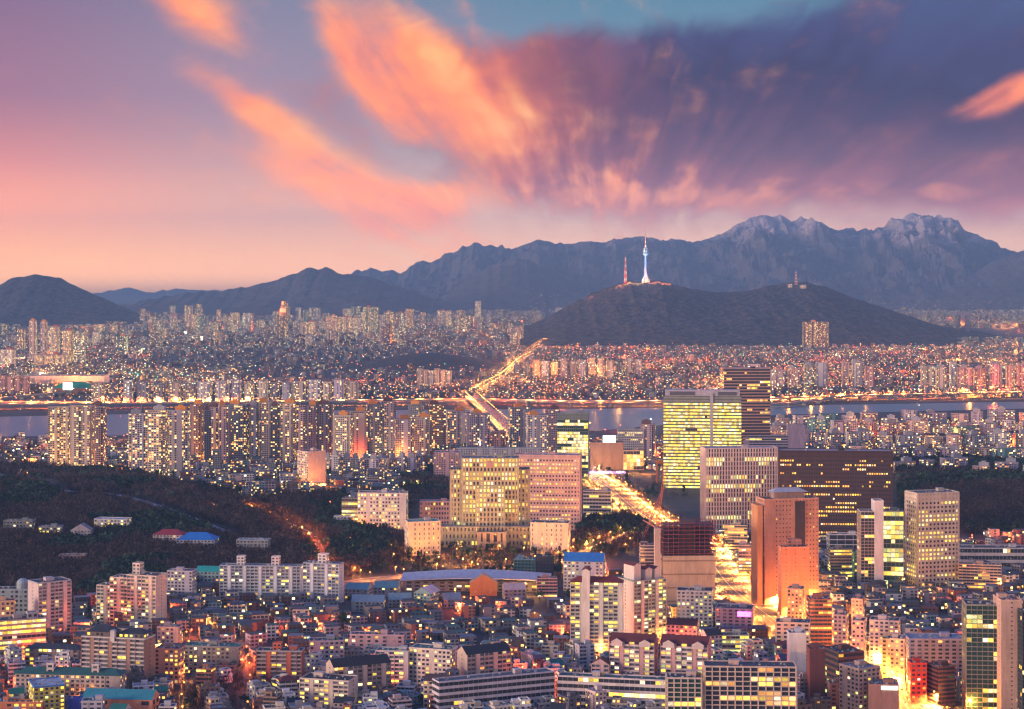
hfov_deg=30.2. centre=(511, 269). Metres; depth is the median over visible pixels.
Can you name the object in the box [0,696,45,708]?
market building
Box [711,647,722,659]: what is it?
house
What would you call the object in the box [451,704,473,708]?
house
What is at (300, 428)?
apartment tower
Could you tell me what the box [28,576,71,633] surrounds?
apartment block
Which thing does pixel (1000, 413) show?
slab block
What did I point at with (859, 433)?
slab block
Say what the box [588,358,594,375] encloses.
slab block
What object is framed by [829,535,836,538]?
window
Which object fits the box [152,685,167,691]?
house
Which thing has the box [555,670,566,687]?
house
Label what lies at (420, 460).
flats
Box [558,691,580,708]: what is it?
house
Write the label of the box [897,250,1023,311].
mountains
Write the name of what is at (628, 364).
slab block
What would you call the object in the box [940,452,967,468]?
slab block
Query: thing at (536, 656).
house
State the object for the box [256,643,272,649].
house
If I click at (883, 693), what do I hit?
shop building
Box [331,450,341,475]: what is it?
flats
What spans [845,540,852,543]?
window
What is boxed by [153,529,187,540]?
park house
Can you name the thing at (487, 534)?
windows
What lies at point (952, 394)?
viaduct
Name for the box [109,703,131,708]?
house
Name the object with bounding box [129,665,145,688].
house
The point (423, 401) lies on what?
riverside road
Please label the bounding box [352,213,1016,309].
mountains
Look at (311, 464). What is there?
office building
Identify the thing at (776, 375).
apartment tower
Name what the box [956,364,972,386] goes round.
apartment tower
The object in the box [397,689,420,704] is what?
house
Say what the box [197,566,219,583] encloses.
park house
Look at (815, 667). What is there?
shop building
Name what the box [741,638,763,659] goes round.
house
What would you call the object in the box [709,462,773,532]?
windows
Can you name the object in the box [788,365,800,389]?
apartment tower
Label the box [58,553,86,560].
park house
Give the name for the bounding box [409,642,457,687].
flats
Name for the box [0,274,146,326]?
mountains
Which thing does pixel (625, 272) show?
radio mast
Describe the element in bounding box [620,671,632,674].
house
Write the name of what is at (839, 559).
office building
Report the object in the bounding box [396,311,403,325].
apartment tower
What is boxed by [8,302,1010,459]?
street lights
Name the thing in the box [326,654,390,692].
apartment block
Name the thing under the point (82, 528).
park house
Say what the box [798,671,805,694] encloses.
house
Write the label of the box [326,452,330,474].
flats
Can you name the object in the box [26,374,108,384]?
exhibition hall
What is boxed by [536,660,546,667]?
house
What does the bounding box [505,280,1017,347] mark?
mountains
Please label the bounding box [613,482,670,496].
building site
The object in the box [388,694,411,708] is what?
house
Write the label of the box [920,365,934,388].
apartment tower
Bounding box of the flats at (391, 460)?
[387,453,396,468]
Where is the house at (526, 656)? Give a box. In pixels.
[521,649,541,667]
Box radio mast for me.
[624,254,626,282]
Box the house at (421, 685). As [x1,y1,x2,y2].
[420,678,423,693]
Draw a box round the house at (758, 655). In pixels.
[752,651,775,660]
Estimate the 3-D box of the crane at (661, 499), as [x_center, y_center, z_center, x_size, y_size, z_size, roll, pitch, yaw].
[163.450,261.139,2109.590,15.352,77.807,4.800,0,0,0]
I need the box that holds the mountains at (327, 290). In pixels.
[120,267,468,317]
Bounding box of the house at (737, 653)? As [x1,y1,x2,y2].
[732,651,741,657]
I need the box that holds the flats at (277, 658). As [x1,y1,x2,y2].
[256,641,304,681]
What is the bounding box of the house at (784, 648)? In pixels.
[783,644,786,653]
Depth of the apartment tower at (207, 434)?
2903.59 m
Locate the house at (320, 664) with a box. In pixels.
[312,660,326,671]
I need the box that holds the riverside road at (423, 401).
[0,395,950,403]
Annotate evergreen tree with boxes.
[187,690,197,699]
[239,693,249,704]
[337,610,348,622]
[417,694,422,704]
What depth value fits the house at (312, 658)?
1395.52 m
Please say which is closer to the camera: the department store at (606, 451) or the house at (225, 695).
the house at (225, 695)
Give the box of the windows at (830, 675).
[825,672,835,695]
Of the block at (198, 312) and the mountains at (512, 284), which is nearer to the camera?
the block at (198, 312)
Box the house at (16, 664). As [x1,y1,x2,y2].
[8,658,25,684]
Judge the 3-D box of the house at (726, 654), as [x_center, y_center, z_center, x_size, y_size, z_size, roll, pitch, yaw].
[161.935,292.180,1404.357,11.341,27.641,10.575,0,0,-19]
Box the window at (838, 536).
[837,535,844,538]
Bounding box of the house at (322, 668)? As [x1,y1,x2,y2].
[314,666,325,672]
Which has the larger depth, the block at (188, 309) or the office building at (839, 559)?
the block at (188, 309)
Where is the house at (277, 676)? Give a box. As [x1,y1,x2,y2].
[272,673,287,684]
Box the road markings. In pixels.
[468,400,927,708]
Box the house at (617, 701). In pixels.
[611,695,628,707]
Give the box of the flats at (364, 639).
[348,629,405,654]
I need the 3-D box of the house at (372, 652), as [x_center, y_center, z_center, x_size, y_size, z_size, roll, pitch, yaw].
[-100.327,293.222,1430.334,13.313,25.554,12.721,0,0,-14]
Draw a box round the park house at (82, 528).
[70,522,93,535]
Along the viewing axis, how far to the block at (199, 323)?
8594.36 m
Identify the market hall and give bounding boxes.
[400,569,550,591]
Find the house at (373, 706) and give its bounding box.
[364,702,385,708]
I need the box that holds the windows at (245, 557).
[220,557,299,597]
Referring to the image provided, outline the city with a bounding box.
[0,307,1023,397]
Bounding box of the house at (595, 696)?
[585,684,606,708]
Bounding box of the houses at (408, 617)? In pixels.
[0,417,1023,697]
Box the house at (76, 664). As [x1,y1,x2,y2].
[72,659,80,666]
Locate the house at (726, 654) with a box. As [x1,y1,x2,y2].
[721,650,737,659]
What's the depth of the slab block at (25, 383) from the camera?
4523.58 m
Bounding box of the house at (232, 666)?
[216,660,238,677]
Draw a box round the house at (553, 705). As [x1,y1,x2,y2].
[549,702,567,708]
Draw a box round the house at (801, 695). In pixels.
[798,691,804,698]
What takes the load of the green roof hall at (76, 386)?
on the ground
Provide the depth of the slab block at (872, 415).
3620.56 m
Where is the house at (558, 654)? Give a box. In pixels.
[552,651,572,659]
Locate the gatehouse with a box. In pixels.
[334,515,353,521]
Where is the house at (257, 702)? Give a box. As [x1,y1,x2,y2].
[252,693,262,708]
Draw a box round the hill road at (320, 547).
[285,525,323,552]
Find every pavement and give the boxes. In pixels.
[70,397,903,402]
[282,523,325,551]
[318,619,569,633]
[344,530,633,589]
[463,400,941,708]
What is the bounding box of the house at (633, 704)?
[619,700,642,708]
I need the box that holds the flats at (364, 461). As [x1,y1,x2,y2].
[360,453,368,474]
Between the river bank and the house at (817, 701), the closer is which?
the house at (817, 701)
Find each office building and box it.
[0,610,45,654]
[297,448,325,484]
[341,489,407,529]
[514,451,581,529]
[557,411,588,479]
[583,488,611,516]
[617,427,643,450]
[639,541,653,565]
[663,389,741,488]
[700,444,777,532]
[720,366,770,445]
[743,434,787,447]
[751,487,818,605]
[778,447,892,539]
[778,538,808,615]
[786,423,804,447]
[827,531,856,548]
[827,545,852,577]
[852,550,856,581]
[857,498,883,581]
[884,507,903,587]
[905,487,959,587]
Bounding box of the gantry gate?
[656,460,662,483]
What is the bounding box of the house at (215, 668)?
[204,662,216,682]
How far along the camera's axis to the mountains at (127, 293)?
20825.52 m
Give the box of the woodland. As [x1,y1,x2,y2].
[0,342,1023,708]
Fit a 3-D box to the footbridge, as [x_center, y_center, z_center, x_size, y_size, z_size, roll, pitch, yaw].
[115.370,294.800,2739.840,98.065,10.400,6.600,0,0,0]
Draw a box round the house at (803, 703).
[798,698,811,708]
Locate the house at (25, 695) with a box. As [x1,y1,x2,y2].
[13,685,27,698]
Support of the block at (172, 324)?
on the ground
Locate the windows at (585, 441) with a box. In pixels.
[557,438,587,479]
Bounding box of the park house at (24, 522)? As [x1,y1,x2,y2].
[3,517,35,531]
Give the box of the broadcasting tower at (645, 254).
[641,230,649,281]
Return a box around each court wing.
[404,517,440,555]
[420,498,449,524]
[434,449,459,479]
[456,446,539,466]
[530,519,570,555]
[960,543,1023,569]
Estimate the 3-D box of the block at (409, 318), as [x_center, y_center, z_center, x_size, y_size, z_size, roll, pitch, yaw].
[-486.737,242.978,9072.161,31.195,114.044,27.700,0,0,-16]
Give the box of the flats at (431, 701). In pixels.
[430,692,433,708]
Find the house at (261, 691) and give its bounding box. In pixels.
[256,687,274,696]
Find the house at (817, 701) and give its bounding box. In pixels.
[810,693,831,708]
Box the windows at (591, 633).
[571,629,617,653]
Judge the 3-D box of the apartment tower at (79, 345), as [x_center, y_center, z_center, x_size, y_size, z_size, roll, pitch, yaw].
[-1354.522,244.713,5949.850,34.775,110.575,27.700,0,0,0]
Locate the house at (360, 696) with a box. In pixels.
[357,689,369,704]
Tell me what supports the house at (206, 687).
on the ground
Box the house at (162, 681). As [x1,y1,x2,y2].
[151,677,172,694]
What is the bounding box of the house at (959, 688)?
[956,672,961,701]
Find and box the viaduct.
[0,391,1023,409]
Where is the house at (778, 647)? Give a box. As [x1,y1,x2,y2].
[774,641,786,655]
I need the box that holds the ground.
[0,299,1023,708]
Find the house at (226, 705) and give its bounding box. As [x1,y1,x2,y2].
[210,701,233,708]
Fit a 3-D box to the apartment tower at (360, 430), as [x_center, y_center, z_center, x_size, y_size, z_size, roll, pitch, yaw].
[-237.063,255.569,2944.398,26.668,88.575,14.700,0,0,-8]
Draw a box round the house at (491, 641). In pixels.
[481,639,499,643]
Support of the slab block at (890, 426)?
on the ground
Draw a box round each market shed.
[344,582,371,598]
[351,594,385,611]
[373,580,399,596]
[388,592,411,608]
[413,584,440,603]
[441,592,461,607]
[469,572,497,595]
[502,582,525,599]
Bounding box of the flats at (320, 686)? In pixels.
[299,671,357,708]
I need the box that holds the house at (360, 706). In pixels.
[350,701,363,708]
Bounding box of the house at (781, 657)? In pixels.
[775,653,786,660]
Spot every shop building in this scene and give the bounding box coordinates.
[677,585,712,626]
[715,603,754,628]
[721,629,748,651]
[724,521,747,548]
[738,541,750,577]
[775,617,810,644]
[787,583,804,617]
[787,627,805,673]
[806,593,831,645]
[806,643,824,699]
[822,643,863,695]
[833,609,848,644]
[839,659,879,708]
[851,593,864,630]
[851,615,865,659]
[868,678,898,708]
[869,614,900,666]
[882,632,890,677]
[890,633,905,691]
[904,632,961,679]
[907,657,926,703]
[927,660,954,705]
[958,560,1001,588]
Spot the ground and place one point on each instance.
(684, 505)
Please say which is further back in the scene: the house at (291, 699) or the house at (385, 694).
the house at (385, 694)
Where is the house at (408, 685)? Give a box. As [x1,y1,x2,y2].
[396,680,417,692]
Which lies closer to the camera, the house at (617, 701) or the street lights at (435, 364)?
the house at (617, 701)
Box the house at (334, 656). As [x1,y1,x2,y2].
[330,655,344,658]
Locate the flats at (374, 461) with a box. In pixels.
[369,453,379,473]
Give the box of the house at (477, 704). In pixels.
[462,699,483,708]
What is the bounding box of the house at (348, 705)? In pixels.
[343,701,357,708]
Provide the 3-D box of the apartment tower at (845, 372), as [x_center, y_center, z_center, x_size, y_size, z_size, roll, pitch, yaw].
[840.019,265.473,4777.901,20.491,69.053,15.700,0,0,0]
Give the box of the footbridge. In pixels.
[589,471,625,477]
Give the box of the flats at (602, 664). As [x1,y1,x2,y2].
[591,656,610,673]
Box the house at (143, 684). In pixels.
[132,676,153,689]
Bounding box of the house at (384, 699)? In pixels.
[382,695,392,702]
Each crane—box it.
[641,487,664,540]
[656,471,665,526]
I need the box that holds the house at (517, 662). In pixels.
[511,658,526,668]
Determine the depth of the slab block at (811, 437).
3214.13 m
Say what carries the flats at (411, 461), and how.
on the ground
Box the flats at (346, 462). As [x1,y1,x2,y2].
[342,452,349,469]
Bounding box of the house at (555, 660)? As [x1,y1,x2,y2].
[544,658,565,669]
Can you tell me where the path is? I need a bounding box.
[2,474,225,531]
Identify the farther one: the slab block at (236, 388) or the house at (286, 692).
the slab block at (236, 388)
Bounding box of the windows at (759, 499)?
[759,499,817,603]
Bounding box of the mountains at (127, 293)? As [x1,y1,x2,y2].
[93,287,219,298]
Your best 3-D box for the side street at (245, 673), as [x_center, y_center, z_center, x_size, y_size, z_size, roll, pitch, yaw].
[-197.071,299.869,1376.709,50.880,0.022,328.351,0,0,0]
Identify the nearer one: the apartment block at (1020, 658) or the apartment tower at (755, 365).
the apartment block at (1020, 658)
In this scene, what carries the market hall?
on the ground
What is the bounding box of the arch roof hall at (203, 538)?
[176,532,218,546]
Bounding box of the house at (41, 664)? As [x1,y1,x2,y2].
[33,663,45,665]
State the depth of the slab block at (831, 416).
3585.84 m
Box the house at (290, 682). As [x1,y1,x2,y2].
[276,675,297,696]
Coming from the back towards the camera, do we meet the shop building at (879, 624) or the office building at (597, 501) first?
the office building at (597, 501)
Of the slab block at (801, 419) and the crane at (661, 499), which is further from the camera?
the slab block at (801, 419)
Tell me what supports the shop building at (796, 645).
on the ground
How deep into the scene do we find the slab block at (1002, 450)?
2948.88 m
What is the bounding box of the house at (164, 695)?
[158,691,175,704]
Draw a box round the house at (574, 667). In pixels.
[568,662,583,671]
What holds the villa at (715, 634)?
on the ground
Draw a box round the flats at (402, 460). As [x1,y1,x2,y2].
[397,452,406,470]
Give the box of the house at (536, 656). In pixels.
[532,654,544,668]
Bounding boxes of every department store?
[590,435,623,469]
[623,448,643,469]
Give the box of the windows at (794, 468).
[781,468,891,536]
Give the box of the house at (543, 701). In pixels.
[534,695,556,708]
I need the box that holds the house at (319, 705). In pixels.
[312,702,329,708]
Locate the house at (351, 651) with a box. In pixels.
[344,645,359,656]
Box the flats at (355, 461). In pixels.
[351,453,358,471]
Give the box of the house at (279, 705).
[262,701,285,708]
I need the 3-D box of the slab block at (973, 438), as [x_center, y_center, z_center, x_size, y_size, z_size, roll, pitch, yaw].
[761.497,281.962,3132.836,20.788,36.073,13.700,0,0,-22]
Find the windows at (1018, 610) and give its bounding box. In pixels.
[1018,610,1023,708]
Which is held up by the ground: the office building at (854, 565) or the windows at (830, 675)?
the office building at (854, 565)
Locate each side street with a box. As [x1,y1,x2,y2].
[182,640,195,708]
[238,640,248,708]
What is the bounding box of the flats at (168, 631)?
[157,621,182,643]
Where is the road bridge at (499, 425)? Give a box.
[465,396,507,437]
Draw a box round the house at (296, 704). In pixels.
[288,700,309,708]
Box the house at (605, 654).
[600,651,608,658]
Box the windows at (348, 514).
[348,514,398,528]
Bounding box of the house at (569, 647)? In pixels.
[564,639,578,659]
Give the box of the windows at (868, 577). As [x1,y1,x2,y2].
[857,510,873,581]
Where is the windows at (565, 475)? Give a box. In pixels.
[531,475,578,527]
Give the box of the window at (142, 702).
[141,701,148,704]
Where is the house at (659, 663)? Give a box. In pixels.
[658,650,659,675]
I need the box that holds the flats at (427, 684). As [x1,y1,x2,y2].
[423,673,459,708]
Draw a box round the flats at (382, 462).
[378,453,385,475]
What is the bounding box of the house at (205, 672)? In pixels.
[196,663,215,693]
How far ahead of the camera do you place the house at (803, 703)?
1269.50 m
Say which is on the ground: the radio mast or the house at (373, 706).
the house at (373, 706)
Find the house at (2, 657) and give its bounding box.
[0,654,4,667]
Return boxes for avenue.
[464,400,935,708]
[475,361,518,395]
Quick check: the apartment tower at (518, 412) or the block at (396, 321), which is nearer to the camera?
the apartment tower at (518, 412)
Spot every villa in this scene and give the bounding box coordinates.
[666,617,699,635]
[699,628,722,648]
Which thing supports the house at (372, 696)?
on the ground
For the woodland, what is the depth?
2113.43 m
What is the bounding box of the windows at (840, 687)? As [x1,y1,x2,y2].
[840,687,857,708]
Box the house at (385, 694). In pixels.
[379,691,399,699]
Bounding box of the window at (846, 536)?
[845,535,852,538]
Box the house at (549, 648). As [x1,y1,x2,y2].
[540,640,559,659]
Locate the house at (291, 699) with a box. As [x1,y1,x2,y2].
[286,697,301,708]
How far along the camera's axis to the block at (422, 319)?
9162.20 m
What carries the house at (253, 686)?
on the ground
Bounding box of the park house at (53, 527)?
[38,523,63,535]
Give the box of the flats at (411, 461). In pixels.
[407,452,416,473]
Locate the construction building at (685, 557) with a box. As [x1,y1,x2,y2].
[654,518,715,604]
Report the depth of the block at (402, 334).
7361.79 m
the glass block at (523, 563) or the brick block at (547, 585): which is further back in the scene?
the glass block at (523, 563)
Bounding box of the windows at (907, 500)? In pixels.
[907,500,956,585]
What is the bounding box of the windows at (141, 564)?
[97,564,161,623]
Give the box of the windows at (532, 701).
[432,680,536,708]
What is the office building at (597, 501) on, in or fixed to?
on the ground
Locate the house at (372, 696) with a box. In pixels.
[363,691,379,705]
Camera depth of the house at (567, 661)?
1409.90 m
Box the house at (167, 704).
[159,700,176,708]
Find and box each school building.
[28,676,64,708]
[432,667,554,708]
[557,670,664,708]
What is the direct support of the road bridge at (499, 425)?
on the ground
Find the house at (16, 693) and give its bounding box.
[8,687,24,698]
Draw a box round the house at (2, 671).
[0,667,5,678]
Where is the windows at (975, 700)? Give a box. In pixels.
[967,680,996,708]
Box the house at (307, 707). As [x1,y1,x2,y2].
[297,705,313,708]
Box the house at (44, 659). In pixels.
[35,655,52,663]
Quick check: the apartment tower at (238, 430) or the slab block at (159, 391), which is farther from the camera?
the slab block at (159, 391)
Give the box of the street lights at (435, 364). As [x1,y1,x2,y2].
[11,298,989,458]
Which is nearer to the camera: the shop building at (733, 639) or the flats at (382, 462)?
the shop building at (733, 639)
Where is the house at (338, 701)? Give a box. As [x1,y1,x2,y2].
[331,696,356,708]
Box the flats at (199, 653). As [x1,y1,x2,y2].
[185,640,244,670]
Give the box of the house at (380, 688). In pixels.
[372,683,396,697]
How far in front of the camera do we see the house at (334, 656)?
1405.90 m
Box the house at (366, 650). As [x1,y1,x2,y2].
[362,644,384,655]
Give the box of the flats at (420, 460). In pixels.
[416,450,423,472]
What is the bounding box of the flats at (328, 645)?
[309,633,343,660]
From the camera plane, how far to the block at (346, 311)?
10373.29 m
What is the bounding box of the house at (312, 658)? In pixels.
[305,651,322,672]
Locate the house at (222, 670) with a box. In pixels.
[217,667,232,683]
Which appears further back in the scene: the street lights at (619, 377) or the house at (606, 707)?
the street lights at (619, 377)
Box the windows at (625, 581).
[625,581,665,640]
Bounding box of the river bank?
[0,398,1023,416]
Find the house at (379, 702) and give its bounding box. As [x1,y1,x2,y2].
[364,700,390,708]
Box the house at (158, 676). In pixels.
[152,673,170,680]
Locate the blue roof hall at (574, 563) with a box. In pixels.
[563,552,605,590]
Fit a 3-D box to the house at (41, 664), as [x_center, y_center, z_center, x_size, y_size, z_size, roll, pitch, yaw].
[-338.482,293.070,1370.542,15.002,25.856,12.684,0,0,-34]
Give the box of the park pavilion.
[94,517,131,526]
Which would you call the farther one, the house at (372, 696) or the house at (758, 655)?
the house at (758, 655)
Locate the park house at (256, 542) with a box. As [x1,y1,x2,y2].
[236,538,270,549]
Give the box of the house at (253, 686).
[247,679,271,701]
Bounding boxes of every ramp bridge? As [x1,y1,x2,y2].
[0,387,153,400]
[770,396,875,406]
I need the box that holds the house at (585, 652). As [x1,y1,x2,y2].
[575,639,594,668]
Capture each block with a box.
[0,323,8,333]
[0,375,7,395]
[0,596,15,616]
[7,376,13,393]
[14,375,22,391]
[15,661,126,695]
[22,376,29,391]
[24,643,80,666]
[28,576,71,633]
[81,625,155,688]
[84,327,91,338]
[91,382,104,401]
[93,332,102,344]
[94,324,103,331]
[96,561,166,625]
[100,331,107,337]
[107,382,119,401]
[110,324,117,332]
[112,336,115,343]
[113,322,122,329]
[123,379,132,401]
[136,381,150,401]
[140,308,145,321]
[147,312,155,323]
[148,323,152,332]
[149,316,154,325]
[149,333,155,343]
[154,383,165,401]
[156,331,162,346]
[157,320,164,331]
[164,329,168,337]
[167,566,196,597]
[168,381,180,401]
[170,305,175,312]
[170,313,176,320]
[170,319,175,329]
[183,381,195,400]
[184,305,192,322]
[186,314,196,328]
[186,326,192,335]
[194,308,202,316]
[195,336,200,346]
[196,317,202,332]
[197,381,211,400]
[211,322,219,330]
[213,331,223,345]
[215,380,229,400]
[216,309,220,325]
[219,334,225,346]
[220,552,302,598]
[224,315,229,330]
[230,312,239,331]
[231,379,241,400]
[243,313,253,330]
[244,382,253,400]
[254,327,261,334]
[257,320,264,333]
[257,381,268,400]
[263,327,272,344]
[270,382,279,400]
[272,311,277,324]
[282,382,291,399]
[292,381,305,399]
[294,322,299,332]
[295,307,300,319]
[303,309,308,321]
[303,553,343,602]
[305,334,314,345]
[308,379,320,399]
[309,307,319,321]
[322,381,331,399]
[323,313,327,328]
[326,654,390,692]
[327,330,335,340]
[332,379,344,399]
[333,331,338,346]
[342,308,350,316]
[346,381,358,399]
[351,306,360,317]
[379,315,383,326]
[379,327,383,344]
[385,324,390,342]
[394,315,399,334]
[398,326,406,344]
[406,309,413,329]
[417,368,422,384]
[420,312,425,327]
[423,369,427,386]
[428,370,433,384]
[434,368,439,386]
[440,369,445,385]
[446,370,451,384]
[456,310,463,329]
[457,642,510,674]
[458,318,467,329]
[466,319,472,337]
[475,301,480,316]
[477,320,482,330]
[488,315,495,321]
[494,324,502,330]
[502,319,509,329]
[508,322,514,334]
[510,327,517,331]
[510,332,519,344]
[514,362,520,372]
[514,555,535,571]
[516,326,523,338]
[523,361,529,376]
[533,359,538,375]
[536,552,553,575]
[537,574,557,597]
[542,361,548,375]
[551,362,557,374]
[560,358,566,376]
[570,361,576,376]
[570,566,623,655]
[579,360,585,376]
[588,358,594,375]
[598,358,604,377]
[607,360,613,379]
[609,632,658,675]
[616,362,622,376]
[618,561,666,642]
[625,357,632,374]
[635,359,641,375]
[660,634,711,675]
[665,670,702,708]
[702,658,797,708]
[770,421,785,428]
[770,426,785,433]
[775,414,789,424]
[793,414,814,426]
[805,428,820,446]
[807,415,829,430]
[818,413,837,419]
[824,428,840,446]
[830,420,844,432]
[841,411,855,425]
[845,427,871,447]
[846,421,859,430]
[850,445,866,448]
[860,412,877,422]
[863,417,877,430]
[877,430,891,447]
[881,414,897,422]
[881,419,903,435]
[891,446,908,456]
[893,456,915,472]
[896,430,921,444]
[901,409,916,420]
[906,416,927,433]
[912,445,936,457]
[919,459,934,467]
[920,409,946,421]
[924,437,942,445]
[930,423,946,432]
[940,444,961,456]
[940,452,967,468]
[946,434,960,446]
[950,422,977,437]
[951,413,968,422]
[962,599,996,708]
[966,430,980,446]
[966,447,988,456]
[971,407,982,426]
[972,460,989,470]
[980,418,997,434]
[985,428,1008,447]
[987,406,1014,421]
[992,443,1016,457]
[993,593,1021,708]
[995,457,1018,468]
[1002,419,1015,432]
[1013,428,1023,446]
[1017,603,1023,708]
[1019,412,1023,422]
[1020,448,1023,456]
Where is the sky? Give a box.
[0,0,1023,293]
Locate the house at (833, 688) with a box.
[827,677,838,708]
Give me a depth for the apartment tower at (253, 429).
2935.49 m
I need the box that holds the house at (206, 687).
[197,681,219,704]
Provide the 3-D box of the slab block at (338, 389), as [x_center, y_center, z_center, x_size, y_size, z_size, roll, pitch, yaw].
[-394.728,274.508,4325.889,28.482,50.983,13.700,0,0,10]
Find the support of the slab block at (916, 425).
on the ground
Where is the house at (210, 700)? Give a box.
[205,695,224,708]
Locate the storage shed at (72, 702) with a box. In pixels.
[65,696,82,708]
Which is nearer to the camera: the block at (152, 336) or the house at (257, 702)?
the house at (257, 702)
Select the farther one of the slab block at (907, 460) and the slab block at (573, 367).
the slab block at (573, 367)
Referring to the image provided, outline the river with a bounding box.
[0,402,1023,436]
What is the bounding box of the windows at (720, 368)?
[720,368,769,443]
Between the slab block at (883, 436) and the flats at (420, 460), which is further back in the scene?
the slab block at (883, 436)
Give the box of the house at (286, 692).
[277,688,294,706]
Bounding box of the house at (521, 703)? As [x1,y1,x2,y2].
[510,696,531,708]
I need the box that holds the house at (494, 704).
[485,700,511,708]
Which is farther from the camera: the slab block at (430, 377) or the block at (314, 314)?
the block at (314, 314)
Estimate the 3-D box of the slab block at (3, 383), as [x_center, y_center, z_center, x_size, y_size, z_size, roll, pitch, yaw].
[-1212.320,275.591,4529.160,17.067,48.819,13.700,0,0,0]
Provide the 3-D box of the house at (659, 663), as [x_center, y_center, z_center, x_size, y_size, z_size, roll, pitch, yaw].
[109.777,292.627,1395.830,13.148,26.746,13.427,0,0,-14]
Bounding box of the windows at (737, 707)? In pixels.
[736,706,794,708]
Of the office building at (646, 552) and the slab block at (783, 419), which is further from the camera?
the slab block at (783, 419)
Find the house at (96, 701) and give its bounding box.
[81,694,104,708]
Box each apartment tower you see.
[0,347,15,366]
[17,328,25,349]
[29,318,36,360]
[33,352,66,365]
[40,319,47,353]
[48,405,69,464]
[49,324,59,353]
[62,328,72,364]
[70,404,94,465]
[73,330,85,363]
[93,401,106,464]
[116,333,127,353]
[128,408,144,469]
[145,404,167,477]
[168,404,190,478]
[189,399,203,461]
[204,405,211,464]
[209,402,217,454]
[212,449,221,468]
[218,400,228,463]
[228,399,247,462]
[248,401,258,459]
[258,397,271,459]
[270,401,277,460]
[276,310,279,334]
[277,301,287,338]
[277,398,295,461]
[284,301,287,315]
[296,406,305,459]
[300,320,315,334]
[305,400,316,448]
[317,399,333,454]
[326,314,337,331]
[333,410,352,460]
[338,315,351,333]
[350,406,367,457]
[352,316,360,333]
[363,305,378,333]
[366,399,383,452]
[380,396,395,452]
[384,312,393,333]
[394,414,411,456]
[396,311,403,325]
[408,400,423,417]
[412,412,429,456]
[428,400,445,447]
[437,309,451,326]
[446,406,469,449]
[455,316,475,327]
[466,409,489,446]
[492,430,505,446]
[508,402,531,446]
[526,410,547,452]
[545,404,559,452]
[640,419,655,458]
[748,364,759,366]
[770,369,783,387]
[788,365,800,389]
[802,320,828,346]
[804,362,813,386]
[816,362,828,386]
[842,362,849,385]
[851,360,862,386]
[864,366,874,388]
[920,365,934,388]
[935,364,946,388]
[949,362,956,388]
[954,312,970,331]
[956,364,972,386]
[973,366,986,388]
[989,363,1000,389]
[994,362,1004,385]
[1005,365,1016,388]
[1017,362,1023,388]
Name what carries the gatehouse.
on the ground
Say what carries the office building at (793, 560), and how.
on the ground
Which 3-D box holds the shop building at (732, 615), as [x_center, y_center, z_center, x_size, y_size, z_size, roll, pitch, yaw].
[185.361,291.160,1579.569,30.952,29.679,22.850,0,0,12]
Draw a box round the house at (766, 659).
[758,657,774,660]
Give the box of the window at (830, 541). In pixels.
[829,540,836,543]
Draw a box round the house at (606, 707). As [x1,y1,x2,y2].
[596,705,619,708]
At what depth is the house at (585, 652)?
1429.13 m
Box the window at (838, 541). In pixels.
[837,540,844,543]
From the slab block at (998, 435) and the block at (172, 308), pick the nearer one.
the slab block at (998, 435)
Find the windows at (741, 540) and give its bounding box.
[725,540,746,547]
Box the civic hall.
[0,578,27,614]
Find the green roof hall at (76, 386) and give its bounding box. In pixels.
[53,382,90,395]
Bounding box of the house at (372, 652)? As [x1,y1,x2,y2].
[369,642,385,654]
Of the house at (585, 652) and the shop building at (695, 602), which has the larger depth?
the shop building at (695, 602)
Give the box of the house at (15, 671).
[13,670,19,686]
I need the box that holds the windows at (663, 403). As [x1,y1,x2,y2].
[663,403,740,487]
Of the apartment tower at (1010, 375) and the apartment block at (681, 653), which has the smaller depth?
the apartment block at (681, 653)
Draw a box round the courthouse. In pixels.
[441,454,529,549]
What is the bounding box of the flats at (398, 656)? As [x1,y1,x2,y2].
[375,645,408,686]
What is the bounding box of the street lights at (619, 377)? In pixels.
[2,321,1020,457]
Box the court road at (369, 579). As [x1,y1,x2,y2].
[344,531,635,586]
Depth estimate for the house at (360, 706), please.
1254.31 m
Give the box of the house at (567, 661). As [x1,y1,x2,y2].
[562,657,576,671]
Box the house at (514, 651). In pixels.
[508,645,520,660]
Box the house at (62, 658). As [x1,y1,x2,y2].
[55,650,71,666]
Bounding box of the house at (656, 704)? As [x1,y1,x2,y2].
[642,699,664,708]
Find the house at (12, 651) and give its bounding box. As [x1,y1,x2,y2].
[4,644,21,673]
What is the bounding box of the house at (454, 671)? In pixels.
[440,668,460,674]
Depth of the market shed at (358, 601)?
1667.91 m
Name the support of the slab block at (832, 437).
on the ground
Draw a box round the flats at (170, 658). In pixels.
[155,642,184,683]
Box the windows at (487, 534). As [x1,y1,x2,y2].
[443,480,528,544]
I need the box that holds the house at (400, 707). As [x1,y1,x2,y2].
[395,705,409,708]
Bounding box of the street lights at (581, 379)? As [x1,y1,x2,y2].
[5,301,1022,455]
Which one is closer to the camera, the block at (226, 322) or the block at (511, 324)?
the block at (511, 324)
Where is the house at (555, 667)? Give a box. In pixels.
[544,663,563,673]
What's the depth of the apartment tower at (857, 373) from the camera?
4753.95 m
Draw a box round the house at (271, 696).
[261,684,282,704]
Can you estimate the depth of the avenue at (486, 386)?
5064.66 m
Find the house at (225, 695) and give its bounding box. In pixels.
[208,691,228,700]
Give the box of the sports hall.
[82,688,159,708]

